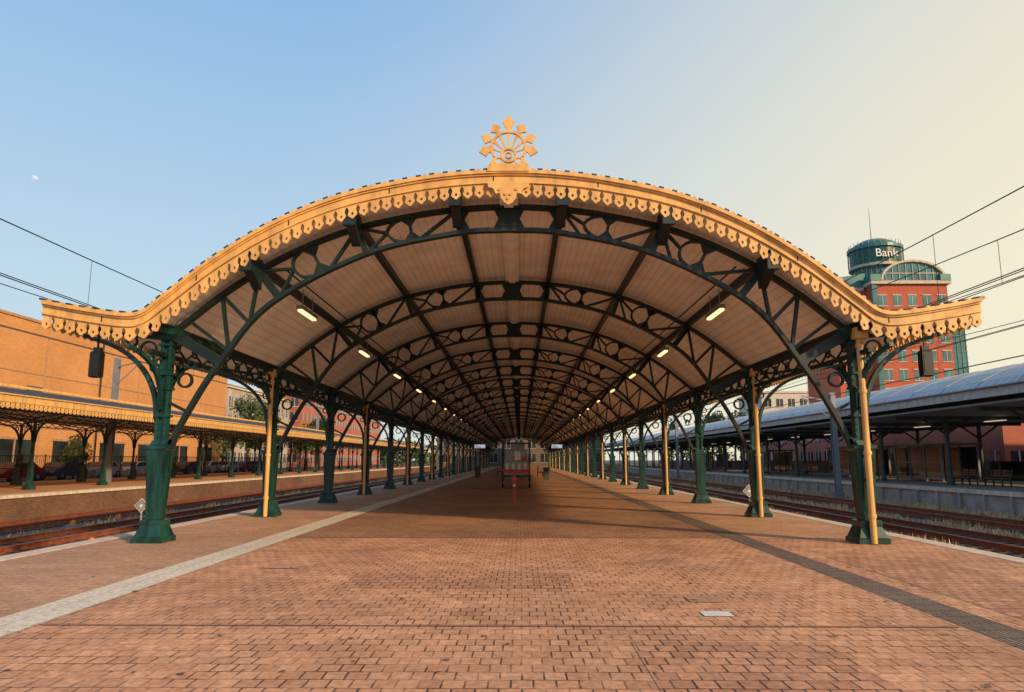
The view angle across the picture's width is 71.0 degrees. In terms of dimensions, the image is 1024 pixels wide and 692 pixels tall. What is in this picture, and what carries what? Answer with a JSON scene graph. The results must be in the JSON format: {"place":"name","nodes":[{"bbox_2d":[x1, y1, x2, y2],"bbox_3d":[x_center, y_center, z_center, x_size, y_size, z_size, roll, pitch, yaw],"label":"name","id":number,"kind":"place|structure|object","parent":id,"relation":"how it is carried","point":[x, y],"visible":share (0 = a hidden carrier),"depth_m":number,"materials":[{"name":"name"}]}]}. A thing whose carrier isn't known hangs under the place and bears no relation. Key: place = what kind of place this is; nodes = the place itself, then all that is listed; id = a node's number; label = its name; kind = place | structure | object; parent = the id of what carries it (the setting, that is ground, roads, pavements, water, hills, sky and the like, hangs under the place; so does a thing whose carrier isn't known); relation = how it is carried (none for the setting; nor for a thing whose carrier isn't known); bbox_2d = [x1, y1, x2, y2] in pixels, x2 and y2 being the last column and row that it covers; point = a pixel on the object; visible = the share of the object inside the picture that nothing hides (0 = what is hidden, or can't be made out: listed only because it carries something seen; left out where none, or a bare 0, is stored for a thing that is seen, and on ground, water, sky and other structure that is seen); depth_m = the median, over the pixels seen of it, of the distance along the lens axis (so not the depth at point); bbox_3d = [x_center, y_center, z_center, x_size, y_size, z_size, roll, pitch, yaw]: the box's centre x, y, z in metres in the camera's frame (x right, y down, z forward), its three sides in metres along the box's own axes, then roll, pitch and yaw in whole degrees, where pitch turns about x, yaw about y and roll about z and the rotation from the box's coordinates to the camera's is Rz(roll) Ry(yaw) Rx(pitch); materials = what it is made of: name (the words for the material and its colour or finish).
{"place":"outdoors","nodes":[
{"label":"outdoors","id":0,"kind":"place"},
{"bbox_2d":[31,175,37,180],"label":"moon","id":1,"kind":"object","parent":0,"point":[34,178],"visible":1,"depth_m":2009.75,"materials":[{"name":"white"}]},
{"bbox_2d":[0,465,435,521],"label":"neighbouring platform","id":2,"kind":"structure","parent":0,"point":[50,498],"depth_m":44.13,"materials":[{"name":"brick"}]},
{"bbox_2d":[106,358,140,482],"bbox_3d":[-25.292,5.342,46.516,1.798,9.200,0.560,0,-9,1],"label":"catenary mast","id":3,"kind":"object","parent":2,"relation":"on","point":[116,380],"visible":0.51,"depth_m":46.68,"materials":[{"name":"grey metal"}]},
{"bbox_2d":[0,383,436,489],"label":"neighbouring canopy","id":4,"kind":"object","parent":2,"relation":"on","point":[27,407],"visible":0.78,"depth_m":48.19,"materials":[{"name":"gold metal"}]},
{"bbox_2d":[314,409,325,467],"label":"catenary mast","id":5,"kind":"object","parent":2,"relation":"on","point":[317,420],"visible":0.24,"depth_m":93.67,"materials":[{"name":"grey metal"}]},
{"bbox_2d":[0,463,435,482],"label":"street","id":6,"kind":"structure","parent":0,"point":[6,481],"depth_m":84.81,"materials":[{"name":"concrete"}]},
{"bbox_2d":[0,462,44,481],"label":"parked car","id":7,"kind":"object","parent":6,"relation":"on","point":[23,470],"visible":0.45,"depth_m":53.02,"materials":[{"name":"paint"}]},
{"bbox_2d":[39,462,86,479],"bbox_3d":[-37.166,10.284,59.321,1.760,1.435,4.320,0,-9,1],"label":"parked car","id":8,"kind":"object","parent":6,"relation":"on","point":[55,471],"visible":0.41,"depth_m":58.33,"materials":[{"name":"paint"}]},
{"bbox_2d":[58,434,92,478],"bbox_3d":[-37.514,9.580,61.860,2.485,4.039,2.334,-1,-9,6],"label":"tree","id":9,"kind":"object","parent":6,"relation":"on","point":[71,448],"visible":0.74,"depth_m":61.64,"materials":[{"name":"green plant"}]},
{"bbox_2d":[85,462,122,477],"bbox_3d":[-37.105,11.160,64.851,1.760,1.435,4.320,0,-9,1],"label":"parked car","id":10,"kind":"object","parent":6,"relation":"on","point":[99,466],"visible":0.25,"depth_m":63.86,"materials":[{"name":"paint"}]},
{"bbox_2d":[0,309,227,480],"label":"brick building","id":11,"kind":"structure","parent":6,"relation":"on","point":[30,360],"depth_m":64.60,"materials":[{"name":"orange brick"}]},
{"bbox_2d":[119,461,145,476],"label":"parked car","id":12,"kind":"object","parent":6,"relation":"on","point":[137,469],"visible":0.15,"depth_m":69.48,"materials":[{"name":"paint"}]},
{"bbox_2d":[0,454,351,480],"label":"railing fence","id":13,"kind":"object","parent":6,"relation":"on","point":[186,464],"visible":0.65,"depth_m":63.32,"materials":[{"name":"black metal"}]},
{"bbox_2d":[174,465,178,474],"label":"parked car","id":14,"kind":"object","parent":6,"relation":"on","point":[176,469],"visible":0.12,"depth_m":77.33,"materials":[{"name":"paint"}]},
{"bbox_2d":[177,461,201,473],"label":"parked car","id":15,"kind":"object","parent":6,"relation":"on","point":[192,467],"visible":0.42,"depth_m":80.67,"materials":[{"name":"paint"}]},
{"bbox_2d":[200,461,221,472],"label":"parked car","id":16,"kind":"object","parent":6,"relation":"on","point":[210,465],"visible":0.34,"depth_m":86.70,"materials":[{"name":"paint"}]},
{"bbox_2d":[205,417,244,472],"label":"tree","id":17,"kind":"object","parent":6,"relation":"on","point":[224,445],"visible":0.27,"depth_m":91.05,"materials":[{"name":"green plant"}]},
{"bbox_2d":[215,461,238,472],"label":"parked car","id":18,"kind":"object","parent":6,"relation":"on","point":[219,462],"visible":0.4,"depth_m":91.63,"materials":[{"name":"paint"}]},
{"bbox_2d":[236,461,252,471],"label":"parked car","id":19,"kind":"object","parent":6,"relation":"on","point":[244,466],"visible":0.3,"depth_m":97.21,"materials":[{"name":"paint"}]},
{"bbox_2d":[229,393,265,460],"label":"tree","id":20,"kind":"object","parent":6,"relation":"on","point":[245,406],"visible":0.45,"depth_m":110.62,"materials":[{"name":"green plant"}]},
{"bbox_2d":[224,384,289,467],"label":"apartment block","id":21,"kind":"structure","parent":6,"relation":"on","point":[234,393],"depth_m":125.32,"materials":[{"name":"concrete"}]},
{"bbox_2d":[241,402,281,470],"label":"tree","id":22,"kind":"object","parent":6,"relation":"on","point":[259,416],"visible":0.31,"depth_m":103.17,"materials":[{"name":"green plant"}]},
{"bbox_2d":[293,423,319,468],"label":"tree","id":23,"kind":"object","parent":6,"relation":"on","point":[312,451],"visible":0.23,"depth_m":128.53,"materials":[{"name":"green plant"}]},
{"bbox_2d":[255,390,380,466],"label":"red office block","id":24,"kind":"structure","parent":6,"relation":"on","point":[307,414],"depth_m":196.68,"materials":[{"name":"brick"}]},
{"bbox_2d":[309,415,336,466],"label":"tree","id":25,"kind":"object","parent":6,"relation":"on","point":[321,425],"visible":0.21,"depth_m":158.75,"materials":[{"name":"green plant"}]},
{"bbox_2d":[0,470,438,534],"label":"railway track","id":26,"kind":"structure","parent":0,"point":[26,525],"depth_m":34.36,"materials":[{"name":"brown metal"}]},
{"bbox_2d":[0,470,456,555],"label":"railway track","id":27,"kind":"structure","parent":0,"point":[19,544],"depth_m":26.78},
{"bbox_2d":[336,573,573,587],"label":"relaid paving","id":28,"kind":"structure","parent":0,"point":[459,580],"depth_m":9.59,"materials":[{"name":"brick"}]},
{"bbox_2d":[0,470,1023,555],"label":"track bed","id":29,"kind":"object","parent":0,"point":[131,517],"depth_m":32.20,"materials":[{"name":"brown gravel"}]},
{"bbox_2d":[65,520,79,528],"bbox_3d":[-16.938,6.860,27.654,0.453,0.300,0.320,0,-9,1],"label":"track marker lamp","id":30,"kind":"object","parent":29,"relation":"on","point":[72,524],"visible":0.96,"depth_m":27.55,"materials":[{"name":"orange metal"}]},
{"bbox_2d":[112,514,123,521],"bbox_3d":[-16.805,7.330,30.616,0.453,0.300,0.320,0,-9,1],"label":"track marker lamp","id":31,"kind":"object","parent":29,"relation":"on","point":[118,516],"visible":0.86,"depth_m":30.52,"materials":[{"name":"orange metal"}]},
{"bbox_2d":[134,499,144,519],"bbox_3d":[-8.780,4.453,16.929,0.340,1.700,0.059,0,-9,1],"label":"track sign","id":32,"kind":"object","parent":29,"relation":"on","point":[139,505],"visible":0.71,"depth_m":17.01,"materials":[{"name":"white metal"}]},
{"bbox_2d":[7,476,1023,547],"bbox_3d":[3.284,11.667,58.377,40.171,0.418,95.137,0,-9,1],"label":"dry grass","id":33,"kind":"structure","parent":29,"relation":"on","point":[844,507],"depth_m":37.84,"materials":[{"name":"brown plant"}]},
{"bbox_2d":[436,437,600,470],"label":"station building","id":34,"kind":"structure","parent":29,"relation":"on","point":[538,456],"depth_m":173.95,"materials":[{"name":"brick"}]},
{"bbox_2d":[0,218,161,308],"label":"overhead wire","id":35,"kind":"object","parent":34,"relation":"attached to","point":[55,292],"visible":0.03,"depth_m":16.80,"materials":[{"name":"black metal"}]},
{"bbox_2d":[0,283,430,436],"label":"overhead wire","id":36,"kind":"object","parent":34,"relation":"attached to","point":[115,354],"visible":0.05,"depth_m":23.99,"materials":[{"name":"black metal"}]},
{"bbox_2d":[580,275,1023,443],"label":"overhead wire","id":37,"kind":"object","parent":34,"relation":"attached to","point":[906,355],"visible":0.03,"depth_m":24.50,"materials":[{"name":"black metal"}]},
{"bbox_2d":[598,320,1023,441],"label":"overhead wire","id":38,"kind":"object","parent":34,"relation":"attached to","point":[890,382],"visible":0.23,"depth_m":34.37,"materials":[{"name":"black metal"}]},
{"bbox_2d":[843,186,1023,305],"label":"overhead wire","id":39,"kind":"object","parent":34,"relation":"attached to","point":[935,260],"visible":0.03,"depth_m":17.05,"materials":[{"name":"black metal"}]},
{"bbox_2d":[860,229,1023,300],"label":"overhead wire","id":40,"kind":"object","parent":34,"relation":"attached to","point":[959,255],"visible":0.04,"depth_m":18.81,"materials":[{"name":"black metal"}]},
{"bbox_2d":[669,414,680,478],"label":"catenary mast","id":41,"kind":"object","parent":29,"relation":"on","point":[678,476],"visible":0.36,"depth_m":95.65,"materials":[{"name":"grey metal"}]},
{"bbox_2d":[743,485,750,500],"bbox_3d":[8.880,6.024,26.813,0.480,1.690,0.059,0,-9,1],"label":"track sign","id":42,"kind":"object","parent":29,"relation":"on","point":[747,490],"visible":0.65,"depth_m":26.88,"materials":[{"name":"white metal"}]},
{"bbox_2d":[801,393,844,498],"bbox_3d":[20.435,6.585,47.333,2.295,7.000,0.560,0,-9,1],"label":"catenary mast","id":43,"kind":"object","parent":29,"relation":"on","point":[838,493],"visible":0.74,"depth_m":47.18,"materials":[{"name":"grey metal"}]},
{"bbox_2d":[0,0,1023,459],"label":"sky","id":44,"kind":"structure","parent":0,"point":[155,135],"materials":[{"name":"blue"}]},
{"bbox_2d":[381,460,659,462],"bbox_3d":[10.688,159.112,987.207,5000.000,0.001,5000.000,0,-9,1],"label":"ground","id":45,"kind":"structure","parent":0,"point":[631,461],"depth_m":1149.30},
{"bbox_2d":[380,438,739,463],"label":"distant trees","id":46,"kind":"object","parent":45,"relation":"on","point":[399,458],"visible":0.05,"depth_m":300.20,"materials":[{"name":"green plant"}]},
{"bbox_2d":[297,467,749,537],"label":"station platform","id":47,"kind":"structure","parent":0,"point":[555,505],"depth_m":20.89,"materials":[{"name":"brick"}]},
{"bbox_2d":[0,467,494,637],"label":"side paving","id":48,"kind":"structure","parent":47,"relation":"on","point":[31,581],"depth_m":12.39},
{"bbox_2d":[0,466,499,636],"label":"tactile line","id":49,"kind":"object","parent":48,"relation":"on","point":[19,621],"visible":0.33,"depth_m":9.75,"materials":[{"name":"beige concrete"}]},
{"bbox_2d":[475,466,480,477],"bbox_3d":[-3.100,11.417,65.050,0.560,1.000,0.565,0,-9,1],"label":"litter bin","id":50,"kind":"object","parent":47,"relation":"on","point":[477,471],"visible":1,"depth_m":64.81,"materials":[{"name":"grey metal"}]},
{"bbox_2d":[39,115,984,544],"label":"station canopy","id":51,"kind":"object","parent":47,"relation":"on","point":[493,303],"visible":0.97,"depth_m":18.68,"materials":[{"name":"gold metal"}]},
{"bbox_2d":[88,327,104,377],"bbox_3d":[-8.217,0.080,14.249,0.200,1.100,0.188,0,-9,1],"label":"platform loudspeaker","id":52,"kind":"object","parent":51,"relation":"attached to","point":[96,362],"visible":0.93,"depth_m":14.14,"materials":[{"name":"black plastic"}]},
{"bbox_2d":[474,420,485,448],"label":"departure screen","id":53,"kind":"object","parent":51,"relation":"attached to","point":[479,446],"visible":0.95,"depth_m":81.18,"materials":[{"name":"white plastic"}]},
{"bbox_2d":[551,428,562,448],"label":"departure screen","id":54,"kind":"object","parent":51,"relation":"attached to","point":[556,446],"visible":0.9,"depth_m":81.06,"materials":[{"name":"white plastic"}]},
{"bbox_2d":[917,325,934,376],"bbox_3d":[8.082,0.052,14.074,0.200,1.100,0.188,0,-9,1],"label":"platform loudspeaker","id":55,"kind":"object","parent":51,"relation":"attached to","point":[925,361],"visible":0.93,"depth_m":13.97,"materials":[{"name":"black plastic"}]},
{"bbox_2d":[0,538,1023,691],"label":"front paving","id":56,"kind":"structure","parent":47,"relation":"on","point":[583,643],"depth_m":7.13,"materials":[{"name":"brick"}]},
{"bbox_2d":[264,564,303,567],"bbox_3d":[-3.448,3.326,10.851,0.500,0.001,0.400,0,-9,1],"label":"utility cover","id":57,"kind":"object","parent":56,"relation":"on","point":[284,565],"visible":1,"depth_m":10.82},
{"bbox_2d":[294,537,445,537],"bbox_3d":[-0.043,3.965,14.854,8.940,0.001,0.060,0,-9,1],"label":"paving joint","id":58,"kind":"object","parent":56,"relation":"on","point":[369,537],"visible":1,"depth_m":14.90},
{"bbox_2d":[41,624,938,626],"bbox_3d":[-0.145,2.710,6.959,8.910,0.001,0.030,0,-9,1],"label":"paving joint","id":59,"kind":"object","parent":56,"relation":"on","point":[524,625],"visible":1,"depth_m":6.97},
{"bbox_2d":[4,506,990,688],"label":"pavement spots","id":60,"kind":"object","parent":56,"relation":"on","point":[485,611],"visible":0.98,"depth_m":6.91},
{"bbox_2d":[684,596,725,601],"bbox_3d":[2.224,2.922,8.296,0.400,0.001,0.350,0,-9,1],"label":"utility cover","id":61,"kind":"object","parent":56,"relation":"on","point":[708,598],"visible":1,"depth_m":8.33,"materials":[{"name":"beige concrete"}]},
{"bbox_2d":[699,611,732,615],"bbox_3d":[2.136,2.797,7.507,0.300,0.001,0.250,0,-9,1],"label":"utility cover","id":62,"kind":"object","parent":56,"relation":"on","point":[715,613],"visible":1,"depth_m":7.51,"materials":[{"name":"white metal"}]},
{"bbox_2d":[0,474,1023,563],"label":"platform coping","id":63,"kind":"object","parent":47,"relation":"on","point":[906,537],"visible":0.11,"depth_m":14.86,"materials":[{"name":"concrete"}]},
{"bbox_2d":[511,475,517,502],"bbox_3d":[0.081,5.394,27.090,0.253,1.020,0.260,0,-9,1],"label":"red bollard","id":64,"kind":"object","parent":47,"relation":"on","point":[514,478],"visible":0.98,"depth_m":27.06,"materials":[{"name":"metal"}]},
{"bbox_2d":[501,442,530,487],"bbox_3d":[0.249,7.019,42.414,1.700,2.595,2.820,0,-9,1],"label":"information board","id":65,"kind":"object","parent":47,"relation":"on","point":[515,462],"visible":1,"depth_m":41.29,"materials":[{"name":"black plastic"}]},
{"bbox_2d":[543,467,549,479],"bbox_3d":[2.834,10.468,59.060,0.560,1.000,0.565,0,-9,1],"label":"litter bin","id":66,"kind":"object","parent":47,"relation":"on","point":[546,473],"visible":1,"depth_m":58.82,"materials":[{"name":"grey metal"}]},
{"bbox_2d":[549,467,896,537],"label":"side paving","id":67,"kind":"structure","parent":47,"relation":"on","point":[729,516],"depth_m":20.11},
{"bbox_2d":[538,466,1023,648],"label":"tactile line","id":68,"kind":"object","parent":47,"relation":"on","point":[1000,632],"visible":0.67,"depth_m":9.07,"materials":[{"name":"grey concrete"}]},
{"bbox_2d":[670,454,683,467],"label":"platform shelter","id":69,"kind":"object","parent":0,"point":[679,460],"visible":0.27,"depth_m":139.96,"materials":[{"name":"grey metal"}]},
{"bbox_2d":[631,642,905,691],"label":"relaid paving","id":70,"kind":"structure","parent":0,"point":[745,667],"depth_m":5.55,"materials":[{"name":"brick"}]},
{"bbox_2d":[579,470,1023,557],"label":"railway track","id":71,"kind":"structure","parent":0,"point":[991,542],"depth_m":26.64,"materials":[{"name":"metal"}]},
{"bbox_2d":[596,470,1023,533],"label":"railway track","id":72,"kind":"structure","parent":0,"point":[1011,525],"depth_m":34.94,"materials":[{"name":"brown metal"}]},
{"bbox_2d":[604,463,1023,516],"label":"opposite platform","id":73,"kind":"structure","parent":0,"point":[997,497],"depth_m":44.95,"materials":[{"name":"concrete"}]},
{"bbox_2d":[667,417,690,459],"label":"tree","id":74,"kind":"object","parent":73,"relation":"on","point":[673,427],"visible":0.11,"depth_m":162.92,"materials":[{"name":"green plant"}]},
{"bbox_2d":[702,410,726,453],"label":"tree","id":75,"kind":"object","parent":73,"relation":"on","point":[712,417],"visible":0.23,"depth_m":157.99,"materials":[{"name":"green plant"}]},
{"bbox_2d":[706,452,728,469],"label":"platform shelter","id":76,"kind":"object","parent":73,"relation":"on","point":[719,461],"visible":0.59,"depth_m":110.82,"materials":[{"name":"grey metal"}]},
{"bbox_2d":[726,410,745,459],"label":"tree","id":77,"kind":"object","parent":73,"relation":"on","point":[733,446],"visible":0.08,"depth_m":172.51,"materials":[{"name":"green plant"}]},
{"bbox_2d":[737,391,808,459],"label":"white office","id":78,"kind":"structure","parent":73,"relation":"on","point":[779,398],"depth_m":189.36,"materials":[{"name":"concrete"}]},
{"bbox_2d":[764,450,794,472],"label":"platform shelter","id":79,"kind":"object","parent":73,"relation":"on","point":[782,460],"visible":0.58,"depth_m":84.49,"materials":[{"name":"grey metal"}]},
{"bbox_2d":[742,437,846,460],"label":"red brick office","id":80,"kind":"structure","parent":73,"relation":"on","point":[816,450],"depth_m":113.57,"materials":[{"name":"brick"}]},
{"bbox_2d":[799,466,811,475],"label":"platform bench","id":81,"kind":"object","parent":73,"relation":"on","point":[807,469],"visible":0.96,"depth_m":68.65,"materials":[{"name":"brown wood"}]},
{"bbox_2d":[604,363,1023,484],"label":"modern platform canopy","id":82,"kind":"object","parent":73,"relation":"on","point":[994,397],"visible":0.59,"depth_m":50.91,"materials":[{"name":"grey metal"}]},
{"bbox_2d":[670,460,1023,480],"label":"screen fence","id":83,"kind":"object","parent":73,"relation":"on","point":[1017,467],"visible":0.21,"depth_m":69.19,"materials":[{"name":"grey metal"}]},
{"bbox_2d":[825,446,892,477],"bbox_3d":[30.787,10.289,63.844,3.000,2.650,6.400,0,-9,1],"label":"platform shelter","id":84,"kind":"object","parent":73,"relation":"on","point":[844,464],"visible":0.36,"depth_m":63.12,"materials":[{"name":"grey metal"}]},
{"bbox_2d":[875,467,879,479],"bbox_3d":[27.898,9.882,55.841,0.595,0.950,1.800,0,-9,1],"label":"platform bench","id":85,"kind":"object","parent":73,"relation":"on","point":[878,469],"visible":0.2,"depth_m":55.07,"materials":[{"name":"brown wood"}]},
{"bbox_2d":[807,209,969,402],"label":"bank tower","id":86,"kind":"structure","parent":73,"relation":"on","point":[918,289],"depth_m":132.38,"materials":[{"name":"red brick"}]},
{"bbox_2d":[891,443,982,481],"bbox_3d":[30.656,8.412,51.993,3.000,2.650,6.400,0,-9,1],"label":"platform shelter","id":87,"kind":"object","parent":73,"relation":"on","point":[927,462],"visible":0.89,"depth_m":51.16,"materials":[{"name":"clear glass"}]},
{"bbox_2d":[851,423,1023,460],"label":"station side building","id":88,"kind":"structure","parent":73,"relation":"on","point":[1003,443],"depth_m":61.38,"materials":[{"name":"brick"}]},
{"bbox_2d":[953,469,978,484],"bbox_3d":[27.767,8.005,43.989,0.595,0.950,1.800,0,-9,1],"label":"platform bench","id":89,"kind":"object","parent":73,"relation":"on","point":[968,472],"visible":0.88,"depth_m":43.91,"materials":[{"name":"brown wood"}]},
{"bbox_2d":[984,469,1012,486],"bbox_3d":[27.734,7.536,41.026,0.595,0.950,1.800,0,-9,1],"label":"platform bench","id":90,"kind":"object","parent":73,"relation":"on","point":[1000,472],"visible":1,"depth_m":40.93,"materials":[{"name":"brown wood"}]},
{"bbox_2d":[828,557,1023,618],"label":"relaid paving","id":91,"kind":"structure","parent":0,"point":[999,593],"depth_m":9.67,"materials":[{"name":"brick"}]}
]}

